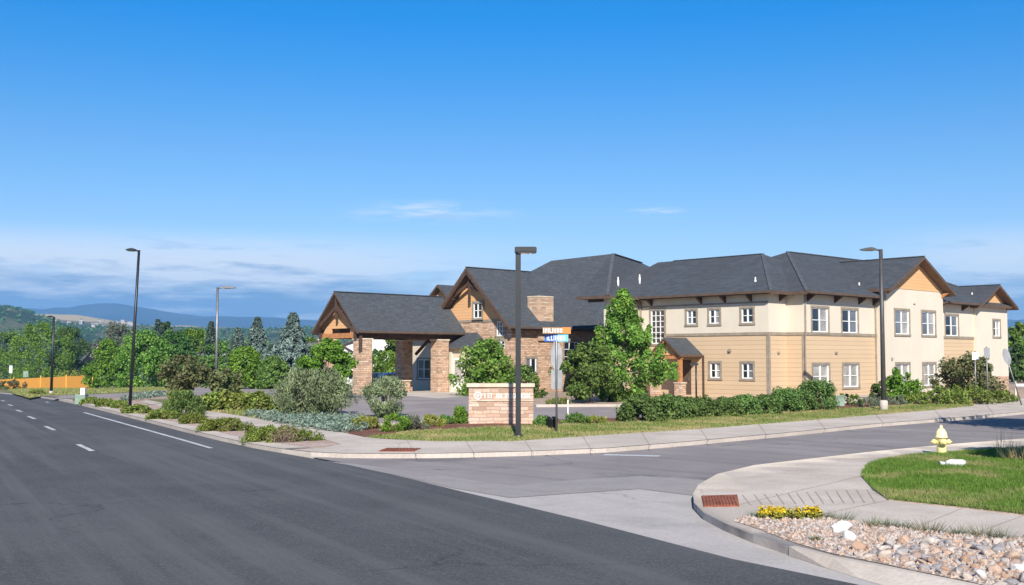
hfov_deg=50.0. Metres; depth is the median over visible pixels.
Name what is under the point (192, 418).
juniper mound
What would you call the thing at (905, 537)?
rock
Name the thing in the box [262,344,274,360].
spruce tree
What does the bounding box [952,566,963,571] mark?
rock
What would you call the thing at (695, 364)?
path lamp
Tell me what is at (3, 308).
hillside woodland
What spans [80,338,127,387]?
broadleaf tree
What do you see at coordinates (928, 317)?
window
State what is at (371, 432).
mulch bed
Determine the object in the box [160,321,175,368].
broadleaf tree
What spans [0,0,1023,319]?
sky
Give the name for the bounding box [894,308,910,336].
window
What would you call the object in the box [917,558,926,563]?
rock
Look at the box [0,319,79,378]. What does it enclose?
broadleaf tree
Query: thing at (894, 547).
rock
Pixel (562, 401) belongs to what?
perennial plant
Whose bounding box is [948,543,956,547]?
rock
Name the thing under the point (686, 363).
door
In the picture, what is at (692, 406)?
hedge shrub
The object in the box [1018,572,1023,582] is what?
rock
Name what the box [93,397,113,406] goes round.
juniper mound
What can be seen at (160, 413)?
juniper mound
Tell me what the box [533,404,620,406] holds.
driveway kerb
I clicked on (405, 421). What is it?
perennial plant
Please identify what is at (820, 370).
window
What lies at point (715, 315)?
window
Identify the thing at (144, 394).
ground cover
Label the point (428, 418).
perennial plant
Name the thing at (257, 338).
spruce tree
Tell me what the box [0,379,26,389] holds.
bush
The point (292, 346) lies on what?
spruce tree
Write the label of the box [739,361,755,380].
window
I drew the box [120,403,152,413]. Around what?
juniper mound
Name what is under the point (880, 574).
kerb lip
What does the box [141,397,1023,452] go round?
sidewalk
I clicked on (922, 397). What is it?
juniper
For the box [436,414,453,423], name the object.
perennial plant
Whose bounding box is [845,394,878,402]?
wall
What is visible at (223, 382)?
bronze tree
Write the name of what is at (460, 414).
perennial plant
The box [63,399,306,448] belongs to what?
kerb strip
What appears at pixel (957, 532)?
weed
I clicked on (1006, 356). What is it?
road sign
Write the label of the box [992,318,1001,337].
window
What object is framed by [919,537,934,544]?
rock
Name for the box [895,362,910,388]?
window
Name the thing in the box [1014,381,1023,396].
roadside barrier
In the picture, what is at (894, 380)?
facade shrub
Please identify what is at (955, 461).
litter
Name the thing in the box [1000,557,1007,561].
rock
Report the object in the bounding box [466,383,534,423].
monument sign
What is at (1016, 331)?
broadleaf tree
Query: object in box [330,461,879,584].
concrete pan
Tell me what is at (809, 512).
yellow flower clump
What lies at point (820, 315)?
window
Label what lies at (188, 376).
bronze tree
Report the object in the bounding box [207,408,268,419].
side grass
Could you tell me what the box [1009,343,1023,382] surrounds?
broadleaf tree
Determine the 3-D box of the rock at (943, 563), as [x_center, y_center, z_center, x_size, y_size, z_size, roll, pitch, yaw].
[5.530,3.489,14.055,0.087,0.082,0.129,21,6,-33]
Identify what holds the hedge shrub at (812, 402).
on the mulch bed at (371, 432)
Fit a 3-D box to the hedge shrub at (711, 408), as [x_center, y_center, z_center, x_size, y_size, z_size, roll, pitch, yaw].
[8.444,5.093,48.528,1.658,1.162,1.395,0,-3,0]
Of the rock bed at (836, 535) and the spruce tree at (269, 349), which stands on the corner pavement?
the rock bed at (836, 535)
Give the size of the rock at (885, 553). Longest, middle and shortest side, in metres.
0.213 x 0.192 x 0.131 m
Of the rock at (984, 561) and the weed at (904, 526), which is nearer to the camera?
the rock at (984, 561)
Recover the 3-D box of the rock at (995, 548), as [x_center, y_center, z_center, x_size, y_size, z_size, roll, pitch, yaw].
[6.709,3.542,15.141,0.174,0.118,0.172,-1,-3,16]
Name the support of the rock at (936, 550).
on the rock bed at (836, 535)
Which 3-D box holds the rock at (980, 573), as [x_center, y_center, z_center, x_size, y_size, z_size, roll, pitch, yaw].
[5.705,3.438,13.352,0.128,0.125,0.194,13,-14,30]
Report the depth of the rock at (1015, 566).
13.75 m
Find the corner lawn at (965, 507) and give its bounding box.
[861,450,1023,514]
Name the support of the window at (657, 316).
in the care home building
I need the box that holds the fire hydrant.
[930,425,951,452]
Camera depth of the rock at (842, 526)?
16.77 m
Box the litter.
[939,459,965,465]
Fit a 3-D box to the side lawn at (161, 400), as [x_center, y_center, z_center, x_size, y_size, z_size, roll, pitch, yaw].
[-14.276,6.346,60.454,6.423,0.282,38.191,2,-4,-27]
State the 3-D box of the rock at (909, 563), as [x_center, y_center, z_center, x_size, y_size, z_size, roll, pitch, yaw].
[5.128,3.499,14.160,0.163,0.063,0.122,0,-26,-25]
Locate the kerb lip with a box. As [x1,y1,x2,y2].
[789,546,979,584]
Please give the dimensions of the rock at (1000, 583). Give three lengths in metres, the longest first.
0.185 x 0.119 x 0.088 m
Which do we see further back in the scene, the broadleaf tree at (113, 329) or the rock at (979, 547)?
the broadleaf tree at (113, 329)
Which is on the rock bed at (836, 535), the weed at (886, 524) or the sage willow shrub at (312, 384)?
the weed at (886, 524)
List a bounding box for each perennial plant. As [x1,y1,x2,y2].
[350,415,379,428]
[379,412,411,431]
[401,414,430,429]
[422,414,445,426]
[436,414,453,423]
[451,404,468,423]
[532,415,550,425]
[545,397,570,403]
[560,412,590,423]
[587,415,606,423]
[600,394,624,401]
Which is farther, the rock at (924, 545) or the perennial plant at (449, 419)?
the perennial plant at (449, 419)
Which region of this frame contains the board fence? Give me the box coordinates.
[0,373,93,387]
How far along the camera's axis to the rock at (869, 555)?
14.58 m
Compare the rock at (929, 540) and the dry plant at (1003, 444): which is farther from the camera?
the dry plant at (1003, 444)
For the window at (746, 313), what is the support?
in the care home building
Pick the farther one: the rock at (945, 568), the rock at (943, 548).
the rock at (943, 548)
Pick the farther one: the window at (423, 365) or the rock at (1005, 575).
the window at (423, 365)
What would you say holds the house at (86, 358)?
on the planting ground at (550, 395)
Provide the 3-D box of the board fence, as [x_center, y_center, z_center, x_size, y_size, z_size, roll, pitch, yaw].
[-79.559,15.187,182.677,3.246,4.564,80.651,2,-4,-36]
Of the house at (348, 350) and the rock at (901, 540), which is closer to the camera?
the rock at (901, 540)
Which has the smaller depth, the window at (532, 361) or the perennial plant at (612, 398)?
the perennial plant at (612, 398)
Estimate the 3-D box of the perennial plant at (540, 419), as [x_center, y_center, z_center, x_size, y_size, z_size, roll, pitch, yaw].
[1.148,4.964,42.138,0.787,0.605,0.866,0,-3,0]
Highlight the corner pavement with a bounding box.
[693,439,1023,584]
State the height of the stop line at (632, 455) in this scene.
0.001 m
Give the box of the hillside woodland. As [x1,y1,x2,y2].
[0,304,349,385]
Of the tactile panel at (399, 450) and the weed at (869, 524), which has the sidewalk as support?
the tactile panel at (399, 450)
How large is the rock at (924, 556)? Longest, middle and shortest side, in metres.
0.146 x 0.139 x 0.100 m
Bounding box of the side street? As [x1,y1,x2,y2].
[313,414,1023,484]
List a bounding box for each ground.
[0,309,1023,378]
[0,380,1023,462]
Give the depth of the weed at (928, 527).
16.89 m
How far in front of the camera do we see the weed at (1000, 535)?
16.26 m
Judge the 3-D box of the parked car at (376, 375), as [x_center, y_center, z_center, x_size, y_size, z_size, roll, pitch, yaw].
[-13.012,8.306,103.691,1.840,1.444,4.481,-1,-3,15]
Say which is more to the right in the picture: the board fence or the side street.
the side street
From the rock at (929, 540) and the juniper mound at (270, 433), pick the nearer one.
the rock at (929, 540)
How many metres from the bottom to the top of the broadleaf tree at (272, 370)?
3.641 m
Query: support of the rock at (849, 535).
on the rock bed at (836, 535)
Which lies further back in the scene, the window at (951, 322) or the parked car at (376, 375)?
the parked car at (376, 375)
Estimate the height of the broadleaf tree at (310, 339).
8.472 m
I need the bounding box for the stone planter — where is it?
[385,380,411,391]
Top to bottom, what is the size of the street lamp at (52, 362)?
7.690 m
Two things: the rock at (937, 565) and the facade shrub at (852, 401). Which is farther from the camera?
the facade shrub at (852, 401)
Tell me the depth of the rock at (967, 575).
13.24 m
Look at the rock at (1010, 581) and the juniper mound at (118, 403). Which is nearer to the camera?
the rock at (1010, 581)
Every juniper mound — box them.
[28,389,48,394]
[79,396,97,404]
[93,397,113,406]
[110,400,128,407]
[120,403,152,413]
[144,408,178,419]
[177,412,207,423]
[196,416,254,432]
[238,423,325,446]
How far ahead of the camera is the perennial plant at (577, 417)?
42.93 m
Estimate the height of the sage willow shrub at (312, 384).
2.787 m
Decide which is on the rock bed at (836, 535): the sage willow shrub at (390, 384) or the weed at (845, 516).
the weed at (845, 516)
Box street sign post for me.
[542,327,570,430]
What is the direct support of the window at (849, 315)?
in the care home building
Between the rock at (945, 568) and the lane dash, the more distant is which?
the lane dash
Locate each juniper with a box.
[902,391,945,403]
[924,385,972,404]
[941,383,996,404]
[968,384,1010,402]
[992,389,1020,401]
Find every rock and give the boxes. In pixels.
[832,521,851,532]
[842,530,856,540]
[850,542,865,549]
[853,552,863,556]
[863,553,874,558]
[868,549,876,553]
[877,550,891,557]
[885,539,894,546]
[891,544,901,550]
[896,538,905,543]
[896,550,905,554]
[897,535,909,541]
[897,547,908,552]
[899,555,910,560]
[904,561,915,564]
[910,545,919,549]
[911,551,921,556]
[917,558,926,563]
[917,563,929,569]
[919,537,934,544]
[919,543,928,547]
[921,554,931,559]
[927,557,936,563]
[930,547,939,553]
[932,563,941,568]
[938,546,947,549]
[939,561,947,566]
[939,570,947,574]
[940,566,950,571]
[942,550,952,554]
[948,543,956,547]
[948,571,956,575]
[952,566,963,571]
[959,554,970,562]
[962,572,972,578]
[970,545,989,550]
[971,563,979,568]
[975,569,986,577]
[977,559,987,564]
[981,549,991,555]
[987,564,1001,572]
[991,544,1004,551]
[991,581,1007,584]
[993,537,1001,543]
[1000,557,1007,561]
[1002,573,1010,577]
[1003,550,1020,559]
[1004,578,1019,584]
[1006,541,1013,545]
[1010,559,1020,563]
[1010,563,1023,570]
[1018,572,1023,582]
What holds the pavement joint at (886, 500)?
on the corner pavement
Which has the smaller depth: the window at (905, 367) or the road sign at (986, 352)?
the road sign at (986, 352)
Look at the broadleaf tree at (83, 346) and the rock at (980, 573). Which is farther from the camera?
the broadleaf tree at (83, 346)
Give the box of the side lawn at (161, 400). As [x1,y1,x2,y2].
[148,399,331,426]
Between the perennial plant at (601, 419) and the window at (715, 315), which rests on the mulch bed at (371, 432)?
the perennial plant at (601, 419)
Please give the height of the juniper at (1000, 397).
1.404 m
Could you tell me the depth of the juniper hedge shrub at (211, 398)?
55.74 m
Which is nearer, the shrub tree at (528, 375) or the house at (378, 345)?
the shrub tree at (528, 375)
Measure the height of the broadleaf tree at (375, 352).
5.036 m
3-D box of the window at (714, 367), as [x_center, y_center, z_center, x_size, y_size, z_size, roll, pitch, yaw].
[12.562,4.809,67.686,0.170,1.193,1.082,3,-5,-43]
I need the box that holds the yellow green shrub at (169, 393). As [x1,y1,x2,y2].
[163,389,188,404]
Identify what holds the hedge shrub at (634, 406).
on the mulch bed at (371, 432)
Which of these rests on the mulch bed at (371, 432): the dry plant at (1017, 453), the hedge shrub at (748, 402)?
the hedge shrub at (748, 402)
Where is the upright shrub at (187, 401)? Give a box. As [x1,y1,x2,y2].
[160,389,208,417]
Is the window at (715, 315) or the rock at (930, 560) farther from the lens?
the window at (715, 315)
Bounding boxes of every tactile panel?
[377,448,420,451]
[701,494,738,506]
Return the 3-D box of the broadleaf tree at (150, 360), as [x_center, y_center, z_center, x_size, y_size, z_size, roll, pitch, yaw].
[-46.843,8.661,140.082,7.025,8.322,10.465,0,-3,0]
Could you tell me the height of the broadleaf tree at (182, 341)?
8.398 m
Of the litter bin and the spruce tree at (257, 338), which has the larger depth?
the spruce tree at (257, 338)
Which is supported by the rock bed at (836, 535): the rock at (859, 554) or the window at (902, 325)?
the rock at (859, 554)
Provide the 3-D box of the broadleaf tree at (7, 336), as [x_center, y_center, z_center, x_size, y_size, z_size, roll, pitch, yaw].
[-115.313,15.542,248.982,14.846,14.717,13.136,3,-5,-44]
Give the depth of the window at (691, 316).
69.18 m
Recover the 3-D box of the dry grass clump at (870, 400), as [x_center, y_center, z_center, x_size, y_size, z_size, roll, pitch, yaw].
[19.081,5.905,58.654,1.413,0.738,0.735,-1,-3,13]
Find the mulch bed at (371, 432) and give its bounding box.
[332,402,895,436]
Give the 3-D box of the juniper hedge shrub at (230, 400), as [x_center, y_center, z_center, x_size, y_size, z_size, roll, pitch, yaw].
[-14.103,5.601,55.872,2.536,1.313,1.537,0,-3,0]
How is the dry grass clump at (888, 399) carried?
on the mulch bed at (371, 432)
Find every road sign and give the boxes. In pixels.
[23,371,27,388]
[972,351,978,402]
[984,347,989,402]
[1002,349,1021,404]
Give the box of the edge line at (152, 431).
[83,412,211,447]
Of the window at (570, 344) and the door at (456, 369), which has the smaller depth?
the door at (456, 369)
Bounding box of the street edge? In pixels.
[341,462,704,497]
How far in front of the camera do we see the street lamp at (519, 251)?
36.76 m
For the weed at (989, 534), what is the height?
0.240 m
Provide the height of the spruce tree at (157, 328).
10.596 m
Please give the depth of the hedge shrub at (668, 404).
46.06 m
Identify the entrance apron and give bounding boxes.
[350,389,464,397]
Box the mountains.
[20,303,1023,328]
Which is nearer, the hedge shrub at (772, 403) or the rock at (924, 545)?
the rock at (924, 545)
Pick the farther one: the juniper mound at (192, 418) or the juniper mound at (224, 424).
the juniper mound at (192, 418)
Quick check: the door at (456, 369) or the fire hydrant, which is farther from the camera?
the door at (456, 369)
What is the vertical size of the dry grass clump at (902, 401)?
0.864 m
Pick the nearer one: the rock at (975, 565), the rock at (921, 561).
the rock at (975, 565)
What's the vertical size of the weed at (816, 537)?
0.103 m
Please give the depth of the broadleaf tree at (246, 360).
106.30 m
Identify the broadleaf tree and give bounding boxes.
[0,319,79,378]
[0,329,33,379]
[42,325,95,376]
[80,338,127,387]
[88,320,139,378]
[112,328,175,387]
[146,329,198,386]
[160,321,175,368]
[175,326,205,385]
[199,339,230,386]
[220,345,260,388]
[254,355,291,388]
[305,336,318,342]
[372,340,394,372]
[372,348,388,372]
[1008,321,1023,381]
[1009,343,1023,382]
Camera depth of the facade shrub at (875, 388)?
63.64 m
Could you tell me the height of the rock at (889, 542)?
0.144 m
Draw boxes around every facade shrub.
[832,393,863,404]
[869,380,889,398]
[886,367,928,402]
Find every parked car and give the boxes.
[372,373,384,384]
[384,373,394,376]
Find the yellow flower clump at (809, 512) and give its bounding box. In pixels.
[756,505,822,519]
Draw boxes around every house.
[78,344,101,372]
[308,342,352,384]
[342,340,387,366]
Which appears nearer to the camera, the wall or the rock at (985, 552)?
the rock at (985, 552)
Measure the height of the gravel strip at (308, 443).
0.257 m
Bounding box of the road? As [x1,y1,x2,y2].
[0,394,856,584]
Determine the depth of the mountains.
7574.48 m
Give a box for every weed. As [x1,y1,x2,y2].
[744,508,757,515]
[806,535,826,540]
[820,509,860,520]
[857,515,893,526]
[872,516,901,526]
[888,520,918,528]
[907,516,955,532]
[937,524,975,534]
[959,520,1009,538]
[988,526,1019,538]
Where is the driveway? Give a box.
[241,389,643,422]
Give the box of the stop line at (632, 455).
[604,454,660,456]
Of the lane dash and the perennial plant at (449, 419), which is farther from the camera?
the perennial plant at (449, 419)
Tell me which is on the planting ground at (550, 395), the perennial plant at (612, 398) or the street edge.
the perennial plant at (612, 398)
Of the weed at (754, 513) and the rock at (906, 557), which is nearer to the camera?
the rock at (906, 557)
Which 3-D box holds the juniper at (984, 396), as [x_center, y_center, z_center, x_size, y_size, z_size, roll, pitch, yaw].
[25.964,5.890,62.259,3.159,1.468,2.164,2,-4,-30]
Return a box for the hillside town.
[52,318,132,326]
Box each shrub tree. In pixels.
[447,336,514,395]
[502,364,547,397]
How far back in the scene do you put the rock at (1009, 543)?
15.57 m
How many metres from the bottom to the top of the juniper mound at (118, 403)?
0.676 m
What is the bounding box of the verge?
[0,387,187,397]
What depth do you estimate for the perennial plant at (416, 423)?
39.98 m
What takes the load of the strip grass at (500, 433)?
on the lawn strip at (532, 431)
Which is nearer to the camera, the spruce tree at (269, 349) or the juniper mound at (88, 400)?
the juniper mound at (88, 400)
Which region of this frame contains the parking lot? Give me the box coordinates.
[54,385,352,398]
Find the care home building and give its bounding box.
[311,251,1018,398]
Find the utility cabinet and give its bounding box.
[75,388,88,404]
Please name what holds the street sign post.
on the lawn strip at (532, 431)
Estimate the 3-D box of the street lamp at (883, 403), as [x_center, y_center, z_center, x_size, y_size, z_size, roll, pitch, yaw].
[18.313,1.923,55.483,1.242,8.443,0.404,0,-3,0]
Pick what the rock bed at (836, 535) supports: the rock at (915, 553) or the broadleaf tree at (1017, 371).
the rock at (915, 553)
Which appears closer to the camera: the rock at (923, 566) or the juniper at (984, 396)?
the rock at (923, 566)
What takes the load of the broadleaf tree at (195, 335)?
on the planting ground at (550, 395)
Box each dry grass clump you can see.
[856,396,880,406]
[872,394,891,405]
[888,394,907,404]
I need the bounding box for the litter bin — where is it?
[547,416,555,428]
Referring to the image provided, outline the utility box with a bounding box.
[833,395,845,405]
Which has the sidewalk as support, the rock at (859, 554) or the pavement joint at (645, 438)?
the pavement joint at (645, 438)
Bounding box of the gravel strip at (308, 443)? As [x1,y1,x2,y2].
[118,401,338,446]
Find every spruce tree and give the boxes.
[145,319,162,386]
[197,321,219,386]
[224,327,246,365]
[246,317,267,360]
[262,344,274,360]
[266,312,312,371]
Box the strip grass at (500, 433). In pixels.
[367,403,975,440]
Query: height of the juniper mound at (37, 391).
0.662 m
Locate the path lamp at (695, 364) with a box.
[690,363,697,397]
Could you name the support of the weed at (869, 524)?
on the rock bed at (836, 535)
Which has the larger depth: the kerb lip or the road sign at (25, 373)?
the road sign at (25, 373)
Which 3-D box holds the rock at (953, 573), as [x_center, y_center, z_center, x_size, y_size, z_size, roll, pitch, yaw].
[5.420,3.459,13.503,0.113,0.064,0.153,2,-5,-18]
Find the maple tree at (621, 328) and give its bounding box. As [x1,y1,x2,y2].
[573,288,678,401]
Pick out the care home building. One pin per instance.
(752, 324)
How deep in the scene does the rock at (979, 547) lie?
15.20 m
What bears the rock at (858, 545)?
on the rock bed at (836, 535)
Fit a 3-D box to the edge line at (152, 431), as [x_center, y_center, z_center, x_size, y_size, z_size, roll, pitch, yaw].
[-20.921,6.202,55.014,0.368,0.294,48.144,2,-4,-29]
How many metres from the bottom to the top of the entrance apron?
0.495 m
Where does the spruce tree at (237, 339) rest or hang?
on the planting ground at (550, 395)
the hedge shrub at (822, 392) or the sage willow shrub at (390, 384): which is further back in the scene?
the hedge shrub at (822, 392)
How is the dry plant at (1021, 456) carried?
on the corner lawn at (965, 507)
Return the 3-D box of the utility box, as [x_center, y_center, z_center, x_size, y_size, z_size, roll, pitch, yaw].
[17.616,5.879,59.129,0.580,0.660,0.480,0,-3,0]
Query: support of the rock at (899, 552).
on the rock bed at (836, 535)
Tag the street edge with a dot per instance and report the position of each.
(686, 486)
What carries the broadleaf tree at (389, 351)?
on the planting ground at (550, 395)
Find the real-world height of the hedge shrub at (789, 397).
1.501 m
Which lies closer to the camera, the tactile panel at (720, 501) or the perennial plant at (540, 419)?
the tactile panel at (720, 501)
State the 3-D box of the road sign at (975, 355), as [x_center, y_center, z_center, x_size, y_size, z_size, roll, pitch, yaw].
[26.962,5.024,63.808,0.384,3.237,0.095,0,-3,0]
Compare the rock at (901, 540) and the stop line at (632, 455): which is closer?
the rock at (901, 540)
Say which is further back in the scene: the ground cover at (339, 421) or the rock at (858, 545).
the ground cover at (339, 421)
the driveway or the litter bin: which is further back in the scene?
the driveway
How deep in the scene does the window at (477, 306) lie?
82.64 m
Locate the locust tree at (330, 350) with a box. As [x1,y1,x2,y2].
[294,337,358,399]
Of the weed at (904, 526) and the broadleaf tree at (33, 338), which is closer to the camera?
the weed at (904, 526)
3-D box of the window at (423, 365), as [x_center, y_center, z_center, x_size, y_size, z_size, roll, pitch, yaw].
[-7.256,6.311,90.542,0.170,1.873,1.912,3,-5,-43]
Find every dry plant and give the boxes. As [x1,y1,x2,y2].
[992,436,1023,458]
[996,423,1012,457]
[999,441,1023,459]
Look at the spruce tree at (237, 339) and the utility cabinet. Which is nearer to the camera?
the utility cabinet
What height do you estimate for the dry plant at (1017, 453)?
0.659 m
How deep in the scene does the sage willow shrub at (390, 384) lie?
47.69 m
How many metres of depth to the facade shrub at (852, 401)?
60.70 m
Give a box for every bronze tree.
[155,353,213,391]
[207,366,243,392]
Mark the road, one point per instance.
(122, 504)
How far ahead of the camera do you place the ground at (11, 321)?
1681.40 m
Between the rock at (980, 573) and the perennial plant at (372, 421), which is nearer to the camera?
the rock at (980, 573)
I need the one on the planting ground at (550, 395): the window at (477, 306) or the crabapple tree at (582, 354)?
the crabapple tree at (582, 354)
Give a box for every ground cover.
[120,390,166,399]
[243,408,368,432]
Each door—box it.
[453,358,461,389]
[683,360,690,394]
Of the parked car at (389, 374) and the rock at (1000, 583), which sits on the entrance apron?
the parked car at (389, 374)
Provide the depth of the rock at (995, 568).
13.65 m
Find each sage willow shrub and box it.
[269,364,360,413]
[358,375,407,417]
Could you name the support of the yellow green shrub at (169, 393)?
on the side lawn at (161, 400)
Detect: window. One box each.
[416,358,430,380]
[471,301,482,319]
[495,321,505,337]
[525,356,537,374]
[563,340,581,361]
[649,308,665,345]
[684,308,697,326]
[707,307,721,325]
[708,361,722,379]
[739,306,755,324]
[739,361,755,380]
[810,305,829,334]
[811,362,830,384]
[841,307,859,334]
[842,362,860,388]
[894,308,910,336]
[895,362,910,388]
[921,309,936,336]
[922,362,936,387]
[944,313,959,337]
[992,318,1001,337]
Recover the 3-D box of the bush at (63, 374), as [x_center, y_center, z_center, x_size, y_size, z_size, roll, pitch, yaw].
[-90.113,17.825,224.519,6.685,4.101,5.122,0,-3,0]
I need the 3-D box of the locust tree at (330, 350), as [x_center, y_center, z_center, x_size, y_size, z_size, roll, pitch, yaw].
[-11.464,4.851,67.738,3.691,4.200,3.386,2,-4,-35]
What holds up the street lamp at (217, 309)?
on the side lawn at (161, 400)
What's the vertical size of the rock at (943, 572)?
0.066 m
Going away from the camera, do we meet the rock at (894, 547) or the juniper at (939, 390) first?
the rock at (894, 547)
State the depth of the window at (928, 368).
74.44 m
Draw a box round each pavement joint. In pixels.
[408,404,993,455]
[743,465,1023,531]
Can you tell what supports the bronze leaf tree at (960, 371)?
on the planting ground at (550, 395)
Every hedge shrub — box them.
[201,391,233,411]
[210,390,249,410]
[242,390,280,410]
[614,392,667,422]
[650,392,684,419]
[676,395,704,418]
[694,394,722,416]
[714,396,745,416]
[731,393,763,415]
[754,393,782,414]
[766,386,805,411]
[783,388,820,410]
[793,378,839,409]
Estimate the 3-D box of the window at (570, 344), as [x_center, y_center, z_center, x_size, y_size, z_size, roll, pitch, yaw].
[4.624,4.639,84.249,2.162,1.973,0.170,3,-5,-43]
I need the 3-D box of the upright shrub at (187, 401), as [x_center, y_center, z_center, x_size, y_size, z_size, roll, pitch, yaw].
[-14.905,5.104,49.736,1.843,1.574,2.056,3,-4,-38]
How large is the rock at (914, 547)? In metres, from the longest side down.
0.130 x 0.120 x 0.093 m
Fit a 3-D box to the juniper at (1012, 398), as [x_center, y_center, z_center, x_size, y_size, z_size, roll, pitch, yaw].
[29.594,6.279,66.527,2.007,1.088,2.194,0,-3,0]
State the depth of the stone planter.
83.89 m
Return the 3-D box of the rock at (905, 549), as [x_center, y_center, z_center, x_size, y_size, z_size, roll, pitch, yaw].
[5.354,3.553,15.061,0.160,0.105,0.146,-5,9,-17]
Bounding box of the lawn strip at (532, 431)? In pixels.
[372,407,935,440]
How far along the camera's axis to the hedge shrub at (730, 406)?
48.83 m
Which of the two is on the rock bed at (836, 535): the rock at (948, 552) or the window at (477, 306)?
the rock at (948, 552)
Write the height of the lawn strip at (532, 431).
0.082 m
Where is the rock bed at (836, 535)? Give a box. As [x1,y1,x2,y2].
[738,515,1023,584]
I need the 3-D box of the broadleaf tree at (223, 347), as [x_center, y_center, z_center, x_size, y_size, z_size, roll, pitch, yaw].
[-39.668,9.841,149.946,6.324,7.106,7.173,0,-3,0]
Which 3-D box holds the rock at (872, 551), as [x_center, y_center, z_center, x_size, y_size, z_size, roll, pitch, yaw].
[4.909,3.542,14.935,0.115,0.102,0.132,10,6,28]
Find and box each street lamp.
[47,316,54,393]
[126,248,139,405]
[215,286,235,381]
[513,247,536,436]
[860,247,887,409]
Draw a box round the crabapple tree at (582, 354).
[548,340,621,402]
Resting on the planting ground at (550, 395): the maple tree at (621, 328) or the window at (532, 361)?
the maple tree at (621, 328)
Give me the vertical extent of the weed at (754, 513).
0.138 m
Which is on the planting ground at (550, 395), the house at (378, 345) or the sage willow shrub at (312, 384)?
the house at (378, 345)
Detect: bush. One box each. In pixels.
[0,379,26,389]
[57,370,83,376]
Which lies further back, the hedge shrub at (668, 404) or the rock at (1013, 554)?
the hedge shrub at (668, 404)
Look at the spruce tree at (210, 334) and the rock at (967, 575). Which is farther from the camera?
the spruce tree at (210, 334)
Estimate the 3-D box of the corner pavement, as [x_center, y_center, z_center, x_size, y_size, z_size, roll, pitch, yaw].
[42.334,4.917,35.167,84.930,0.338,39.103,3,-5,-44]
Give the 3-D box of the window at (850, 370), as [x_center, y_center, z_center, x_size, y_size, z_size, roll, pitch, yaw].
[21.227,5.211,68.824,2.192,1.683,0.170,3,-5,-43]
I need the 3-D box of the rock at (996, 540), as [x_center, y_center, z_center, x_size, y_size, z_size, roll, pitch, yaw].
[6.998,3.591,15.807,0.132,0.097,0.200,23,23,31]
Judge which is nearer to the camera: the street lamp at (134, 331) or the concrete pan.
the concrete pan
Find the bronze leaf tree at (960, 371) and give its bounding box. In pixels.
[928,351,1006,400]
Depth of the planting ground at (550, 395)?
36.52 m
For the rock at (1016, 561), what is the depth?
14.23 m
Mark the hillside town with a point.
(93, 324)
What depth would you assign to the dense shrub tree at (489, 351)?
71.92 m
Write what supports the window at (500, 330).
in the care home building
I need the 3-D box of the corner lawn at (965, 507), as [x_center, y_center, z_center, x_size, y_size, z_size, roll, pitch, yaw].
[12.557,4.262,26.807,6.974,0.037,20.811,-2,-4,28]
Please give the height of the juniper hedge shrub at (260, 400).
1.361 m

